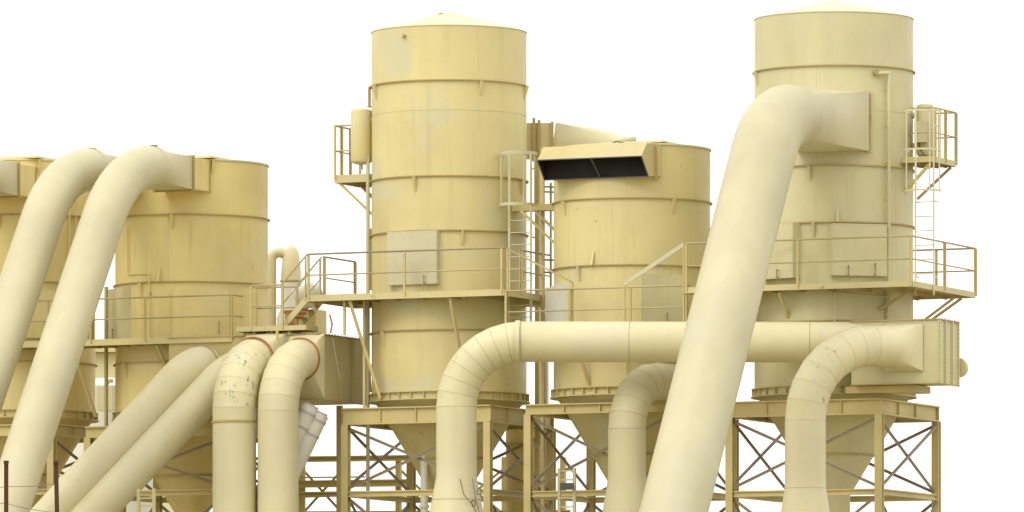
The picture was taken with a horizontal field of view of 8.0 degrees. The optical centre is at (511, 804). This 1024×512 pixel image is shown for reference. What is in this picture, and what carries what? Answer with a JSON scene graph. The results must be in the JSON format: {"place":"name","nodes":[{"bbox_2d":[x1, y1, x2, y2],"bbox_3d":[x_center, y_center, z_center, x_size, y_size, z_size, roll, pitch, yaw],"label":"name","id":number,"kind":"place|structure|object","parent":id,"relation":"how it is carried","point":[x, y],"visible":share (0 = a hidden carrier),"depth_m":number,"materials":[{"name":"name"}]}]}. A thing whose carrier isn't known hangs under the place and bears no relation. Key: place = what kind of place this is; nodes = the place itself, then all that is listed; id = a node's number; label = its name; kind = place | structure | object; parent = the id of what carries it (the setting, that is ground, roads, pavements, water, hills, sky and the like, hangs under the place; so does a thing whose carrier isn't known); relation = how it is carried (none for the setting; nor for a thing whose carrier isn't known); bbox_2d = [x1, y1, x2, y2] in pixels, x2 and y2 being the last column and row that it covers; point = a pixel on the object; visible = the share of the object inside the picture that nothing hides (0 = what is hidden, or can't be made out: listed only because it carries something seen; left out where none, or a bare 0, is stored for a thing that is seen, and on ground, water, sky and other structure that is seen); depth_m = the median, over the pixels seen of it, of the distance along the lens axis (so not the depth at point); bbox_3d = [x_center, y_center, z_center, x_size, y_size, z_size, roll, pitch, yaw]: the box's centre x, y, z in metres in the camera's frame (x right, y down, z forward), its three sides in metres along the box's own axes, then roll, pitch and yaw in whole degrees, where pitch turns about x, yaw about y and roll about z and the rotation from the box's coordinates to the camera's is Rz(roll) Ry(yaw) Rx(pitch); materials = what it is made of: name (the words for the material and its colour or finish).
{"place":"outdoors","nodes":[
{"label":"outdoors","id":0,"kind":"place"},
{"bbox_2d":[63,377,152,511],"bbox_3d":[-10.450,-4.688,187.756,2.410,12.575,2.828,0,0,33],"label":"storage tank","id":1,"kind":"object","parent":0,"point":[78,452],"visible":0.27,"depth_m":186.75,"materials":[{"name":"white metal"}]},
{"bbox_2d":[58,348,173,511],"bbox_3d":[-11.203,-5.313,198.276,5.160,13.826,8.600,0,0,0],"label":"workshop building","id":2,"kind":"structure","parent":0,"point":[99,362],"depth_m":194.28,"materials":[{"name":"paint"}]},
{"bbox_2d":[0,0,1023,511],"label":"sky","id":3,"kind":"structure","parent":0,"point":[269,82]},
{"label":"ground","id":4,"kind":"structure","parent":0,"visible":0},
{"bbox_2d":[4,461,8,511],"bbox_3d":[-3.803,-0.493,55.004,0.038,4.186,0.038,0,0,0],"label":"fence post","id":5,"kind":"object","parent":4,"relation":"on","point":[6,463],"visible":1,"depth_m":55.00,"materials":[{"name":"brown metal"}]},
{"bbox_2d":[0,503,47,511],"bbox_3d":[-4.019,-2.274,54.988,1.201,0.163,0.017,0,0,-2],"label":"fence wire","id":6,"kind":"object","parent":5,"relation":"attached to","point":[26,508],"visible":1,"depth_m":55.00,"materials":[{"name":"grey metal"}]},
{"bbox_2d":[0,484,51,487],"bbox_3d":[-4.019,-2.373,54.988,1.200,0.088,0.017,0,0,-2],"label":"fence wire","id":7,"kind":"object","parent":5,"relation":"attached to","point":[26,486],"visible":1,"depth_m":55.00,"materials":[{"name":"grey metal"}]},
{"bbox_2d":[0,160,17,195],"bbox_3d":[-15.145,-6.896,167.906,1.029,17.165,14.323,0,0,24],"label":"duct","id":8,"kind":"object","parent":4,"relation":"on","point":[8,178],"visible":1,"depth_m":173.89,"materials":[{"name":"metal"}]},
{"bbox_2d":[53,461,58,511],"bbox_3d":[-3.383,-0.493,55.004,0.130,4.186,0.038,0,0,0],"label":"fence post","id":9,"kind":"object","parent":4,"relation":"on","point":[56,485],"visible":1,"depth_m":55.00,"materials":[{"name":"brown metal"}]},
{"bbox_2d":[0,147,117,412],"bbox_3d":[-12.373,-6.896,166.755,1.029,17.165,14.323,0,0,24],"label":"duct","id":10,"kind":"object","parent":4,"relation":"on","point":[63,183],"visible":0.83,"depth_m":169.20,"materials":[{"name":"metal"}]},
{"bbox_2d":[0,424,125,511],"bbox_3d":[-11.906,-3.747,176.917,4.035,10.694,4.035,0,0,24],"label":"support frame","id":11,"kind":"object","parent":4,"relation":"on","point":[65,430],"visible":0.12,"depth_m":174.95,"materials":[{"name":"paint"}]},
{"bbox_2d":[0,156,98,508],"bbox_3d":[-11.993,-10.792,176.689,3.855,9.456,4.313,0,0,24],"label":"dust collector tower","id":12,"kind":"structure","parent":11,"relation":"on","point":[77,410],"depth_m":175.25,"materials":[{"name":"metal"}]},
{"bbox_2d":[0,145,191,511],"bbox_3d":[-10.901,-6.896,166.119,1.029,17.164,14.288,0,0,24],"label":"duct","id":13,"kind":"object","parent":4,"relation":"on","point":[125,180],"visible":1,"depth_m":167.54,"materials":[{"name":"metal"}]},
{"bbox_2d":[30,346,219,511],"bbox_3d":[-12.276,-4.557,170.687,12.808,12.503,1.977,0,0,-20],"label":"duct","id":14,"kind":"object","parent":4,"relation":"on","point":[157,396],"visible":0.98,"depth_m":171.08,"materials":[{"name":"metal"}]},
{"bbox_2d":[137,488,155,511],"bbox_3d":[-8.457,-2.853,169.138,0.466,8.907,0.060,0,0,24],"label":"access ladder","id":15,"kind":"object","parent":4,"relation":"on","point":[153,498],"visible":1,"depth_m":169.12,"materials":[{"name":"metal"}]},
{"bbox_2d":[70,353,227,511],"bbox_3d":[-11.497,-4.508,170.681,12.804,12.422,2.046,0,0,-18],"label":"duct","id":16,"kind":"object","parent":4,"relation":"on","point":[165,437],"visible":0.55,"depth_m":170.89,"materials":[{"name":"metal"}]},
{"bbox_2d":[84,424,257,511],"bbox_3d":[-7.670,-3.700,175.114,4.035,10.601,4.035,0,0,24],"label":"support frame","id":17,"kind":"object","parent":4,"relation":"on","point":[93,433],"visible":0.16,"depth_m":173.33,"materials":[{"name":"paint"}]},
{"bbox_2d":[108,155,269,511],"bbox_3d":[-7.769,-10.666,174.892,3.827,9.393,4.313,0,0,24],"label":"dust collector tower","id":18,"kind":"structure","parent":17,"relation":"on","point":[207,234],"depth_m":173.59,"materials":[{"name":"metal"}]},
{"bbox_2d":[22,287,246,425],"bbox_3d":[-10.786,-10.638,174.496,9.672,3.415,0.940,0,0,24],"label":"walkway","id":19,"kind":"structure","parent":18,"relation":"attached to","point":[105,343],"depth_m":173.38,"materials":[{"name":"metal"}]},
{"bbox_2d":[211,333,287,511],"bbox_3d":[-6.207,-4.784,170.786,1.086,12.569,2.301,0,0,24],"label":"duct","id":20,"kind":"object","parent":4,"relation":"on","point":[239,377],"visible":0.95,"depth_m":169.86,"materials":[{"name":"metal"}]},
{"bbox_2d":[167,314,362,511],"bbox_3d":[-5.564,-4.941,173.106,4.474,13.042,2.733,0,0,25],"label":"plenum box","id":21,"kind":"object","parent":4,"relation":"on","point":[343,370],"visible":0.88,"depth_m":172.59,"materials":[{"name":"paint"}]},
{"bbox_2d":[236,284,317,333],"bbox_3d":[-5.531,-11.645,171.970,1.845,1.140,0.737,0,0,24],"label":"walkway","id":22,"kind":"structure","parent":21,"relation":"on","point":[250,308],"depth_m":172.05,"materials":[{"name":"metal"}]},
{"bbox_2d":[280,254,321,325],"bbox_3d":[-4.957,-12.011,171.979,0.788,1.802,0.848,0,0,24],"label":"stairs","id":23,"kind":"structure","parent":22,"relation":"on","point":[303,302],"depth_m":171.68,"materials":[{"name":"metal"}]},
{"bbox_2d":[268,245,301,333],"bbox_3d":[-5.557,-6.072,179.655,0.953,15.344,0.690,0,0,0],"label":"vent stack","id":24,"kind":"object","parent":4,"relation":"on","point":[289,256],"visible":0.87,"depth_m":179.51,"materials":[{"name":"paint"}]},
{"bbox_2d":[256,401,318,511],"bbox_3d":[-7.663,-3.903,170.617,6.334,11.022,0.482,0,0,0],"label":"white pipe","id":25,"kind":"object","parent":4,"relation":"on","point":[307,413],"visible":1,"depth_m":170.42,"materials":[{"name":"metal"}]},
{"bbox_2d":[258,334,324,511],"bbox_3d":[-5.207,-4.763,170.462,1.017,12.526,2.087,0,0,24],"label":"duct","id":26,"kind":"object","parent":4,"relation":"on","point":[294,371],"visible":1,"depth_m":169.65,"materials":[{"name":"metal"}]},
{"bbox_2d":[284,282,326,510],"bbox_3d":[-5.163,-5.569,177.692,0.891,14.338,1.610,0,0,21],"label":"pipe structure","id":27,"kind":"object","parent":4,"relation":"on","point":[318,318],"visible":0.39,"depth_m":177.91,"materials":[{"name":"white paint"}]},
{"bbox_2d":[299,410,327,477],"bbox_3d":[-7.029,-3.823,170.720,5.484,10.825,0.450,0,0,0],"label":"white pipe","id":28,"kind":"object","parent":4,"relation":"on","point":[311,437],"visible":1,"depth_m":170.54,"materials":[{"name":"metal"}]},
{"bbox_2d":[419,455,428,511],"bbox_3d":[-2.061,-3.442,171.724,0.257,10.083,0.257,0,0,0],"label":"service pipe","id":29,"kind":"object","parent":4,"relation":"on","point":[423,506],"visible":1,"depth_m":171.64,"materials":[{"name":"white metal"}]},
{"bbox_2d":[299,455,570,511],"bbox_3d":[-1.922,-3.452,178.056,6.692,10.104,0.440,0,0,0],"label":"pipe rack","id":30,"kind":"object","parent":4,"relation":"on","point":[326,484],"visible":0.26,"depth_m":177.95,"materials":[{"name":"metal"}]},
{"bbox_2d":[341,405,555,511],"bbox_3d":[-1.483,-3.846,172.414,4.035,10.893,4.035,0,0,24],"label":"support frame","id":31,"kind":"object","parent":4,"relation":"on","point":[383,418],"visible":0.78,"depth_m":171.30,"materials":[{"name":"paint"}]},
{"bbox_2d":[276,247,550,407],"bbox_3d":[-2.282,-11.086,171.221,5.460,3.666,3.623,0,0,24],"label":"walkway","id":32,"kind":"structure","parent":31,"relation":"on","point":[355,300],"depth_m":170.75,"materials":[{"name":"metal"}]},
{"bbox_2d":[499,151,536,322],"bbox_3d":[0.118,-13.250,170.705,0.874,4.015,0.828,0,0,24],"label":"caged ladder","id":33,"kind":"object","parent":32,"relation":"attached to","point":[509,203],"visible":0.99,"depth_m":170.74,"materials":[{"name":"metal"}]},
{"bbox_2d":[366,12,529,511],"bbox_3d":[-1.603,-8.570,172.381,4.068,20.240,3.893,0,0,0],"label":"dust collector tower","id":34,"kind":"structure","parent":31,"relation":"on","point":[449,105],"depth_m":170.86,"materials":[{"name":"beige metal"}]},
{"bbox_2d":[334,124,371,214],"bbox_3d":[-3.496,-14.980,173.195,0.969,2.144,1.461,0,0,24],"label":"service platform","id":35,"kind":"structure","parent":34,"relation":"attached to","point":[353,180],"depth_m":172.74,"materials":[{"name":"metal"}]},
{"bbox_2d":[351,108,371,169],"bbox_3d":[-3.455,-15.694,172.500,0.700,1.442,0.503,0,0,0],"label":"pressure vessel","id":36,"kind":"object","parent":34,"relation":"attached to","point":[361,134],"visible":1,"depth_m":172.29,"materials":[{"name":"beige paint"}]},
{"bbox_2d":[527,118,636,161],"bbox_3d":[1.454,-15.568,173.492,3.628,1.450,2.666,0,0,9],"label":"duct","id":37,"kind":"object","parent":34,"relation":"attached to","point":[540,135],"visible":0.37,"depth_m":173.82,"materials":[{"name":"beige metal"}]},
{"bbox_2d":[505,430,540,511],"bbox_3d":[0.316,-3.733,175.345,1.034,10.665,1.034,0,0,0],"label":"drop duct","id":38,"kind":"object","parent":4,"relation":"on","point":[514,438],"visible":0.41,"depth_m":174.94,"materials":[{"name":"metal"}]},
{"bbox_2d":[512,148,553,511],"bbox_3d":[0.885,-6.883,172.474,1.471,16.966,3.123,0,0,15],"label":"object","id":39,"kind":"structure","parent":4,"relation":"on","point":[542,207],"depth_m":171.93,"materials":[{"name":"paint"}]},
{"bbox_2d":[557,468,575,511],"bbox_3d":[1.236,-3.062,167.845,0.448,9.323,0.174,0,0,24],"label":"access ladder","id":40,"kind":"object","parent":4,"relation":"on","point":[565,486],"visible":1,"depth_m":167.85,"materials":[{"name":"metal"}]},
{"bbox_2d":[524,401,738,511],"bbox_3d":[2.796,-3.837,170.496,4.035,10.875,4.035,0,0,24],"label":"support frame","id":41,"kind":"object","parent":4,"relation":"on","point":[563,411],"visible":0.42,"depth_m":169.49,"materials":[{"name":"paint"}]},
{"bbox_2d":[537,140,712,480],"bbox_3d":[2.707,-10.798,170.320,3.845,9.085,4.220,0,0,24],"label":"dust collector tower","id":42,"kind":"structure","parent":41,"relation":"on","point":[624,211],"depth_m":168.90,"materials":[{"name":"beige metal"}]},
{"bbox_2d":[504,284,689,397],"bbox_3d":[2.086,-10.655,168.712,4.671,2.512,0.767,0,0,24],"label":"walkway","id":43,"kind":"structure","parent":42,"relation":"attached to","point":[630,308],"depth_m":168.60,"materials":[{"name":"metal"}]},
{"bbox_2d":[506,248,573,320],"bbox_3d":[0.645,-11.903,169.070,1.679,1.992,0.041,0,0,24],"label":"sloping handrail","id":44,"kind":"object","parent":43,"relation":"on","point":[547,269],"visible":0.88,"depth_m":169.12,"materials":[{"name":"metal"}]},
{"bbox_2d":[623,243,684,321],"bbox_3d":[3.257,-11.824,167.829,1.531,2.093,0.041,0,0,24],"label":"sloping handrail","id":45,"kind":"object","parent":43,"relation":"on","point":[655,263],"visible":0.76,"depth_m":167.73,"materials":[{"name":"metal"}]},
{"bbox_2d":[602,363,675,511],"bbox_3d":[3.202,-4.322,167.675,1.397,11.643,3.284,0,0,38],"label":"duct","id":46,"kind":"object","parent":4,"relation":"on","point":[641,389],"visible":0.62,"depth_m":166.63,"materials":[{"name":"metal"}]},
{"bbox_2d":[430,320,864,511],"bbox_3d":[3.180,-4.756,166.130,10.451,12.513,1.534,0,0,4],"label":"duct","id":47,"kind":"object","parent":4,"relation":"on","point":[476,361],"visible":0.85,"depth_m":165.98,"materials":[{"name":"metal"}]},
{"bbox_2d":[639,85,868,511],"bbox_3d":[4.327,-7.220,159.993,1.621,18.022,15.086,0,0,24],"label":"duct","id":48,"kind":"object","parent":4,"relation":"on","point":[777,129],"visible":1,"depth_m":160.51,"materials":[{"name":"metal"}]},
{"bbox_2d":[725,398,940,511],"bbox_3d":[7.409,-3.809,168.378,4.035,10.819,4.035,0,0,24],"label":"support frame","id":49,"kind":"object","parent":4,"relation":"on","point":[877,408],"visible":0.63,"depth_m":167.31,"materials":[{"name":"paint"}]},
{"bbox_2d":[751,0,916,511],"bbox_3d":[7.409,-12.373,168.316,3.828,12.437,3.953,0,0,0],"label":"dust collector tower","id":50,"kind":"structure","parent":49,"relation":"on","point":[835,45],"depth_m":166.79,"materials":[{"name":"metal"}]},
{"bbox_2d":[685,235,976,318],"bbox_3d":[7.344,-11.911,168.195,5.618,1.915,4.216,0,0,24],"label":"walkway","id":51,"kind":"structure","parent":50,"relation":"attached to","point":[944,292],"depth_m":166.59,"materials":[{"name":"metal"}]},
{"bbox_2d":[904,106,941,295],"bbox_3d":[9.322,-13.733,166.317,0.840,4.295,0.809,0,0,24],"label":"caged ladder","id":52,"kind":"object","parent":51,"relation":"attached to","point":[915,149],"visible":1,"depth_m":166.36,"materials":[{"name":"metal"}]},
{"bbox_2d":[845,317,968,394],"bbox_3d":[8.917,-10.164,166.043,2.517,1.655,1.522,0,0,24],"label":"plenum box","id":53,"kind":"object","parent":50,"relation":"attached to","point":[944,364],"visible":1,"depth_m":165.48,"materials":[{"name":"paint"}]},
{"bbox_2d":[900,106,957,199],"bbox_3d":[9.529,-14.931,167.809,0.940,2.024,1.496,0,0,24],"label":"service platform","id":54,"kind":"structure","parent":50,"relation":"attached to","point":[923,162],"depth_m":167.67,"materials":[{"name":"metal"}]},
{"bbox_2d":[912,103,932,155],"bbox_3d":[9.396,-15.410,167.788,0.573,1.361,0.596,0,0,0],"label":"pressure vessel","id":55,"kind":"object","parent":54,"relation":"on","point":[923,124],"visible":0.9,"depth_m":167.68,"materials":[{"name":"paint"}]},
{"bbox_2d":[781,324,922,511],"bbox_3d":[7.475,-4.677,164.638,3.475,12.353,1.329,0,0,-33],"label":"duct","id":56,"kind":"object","parent":4,"relation":"on","point":[829,364],"visible":1,"depth_m":163.84,"materials":[{"name":"metal"}]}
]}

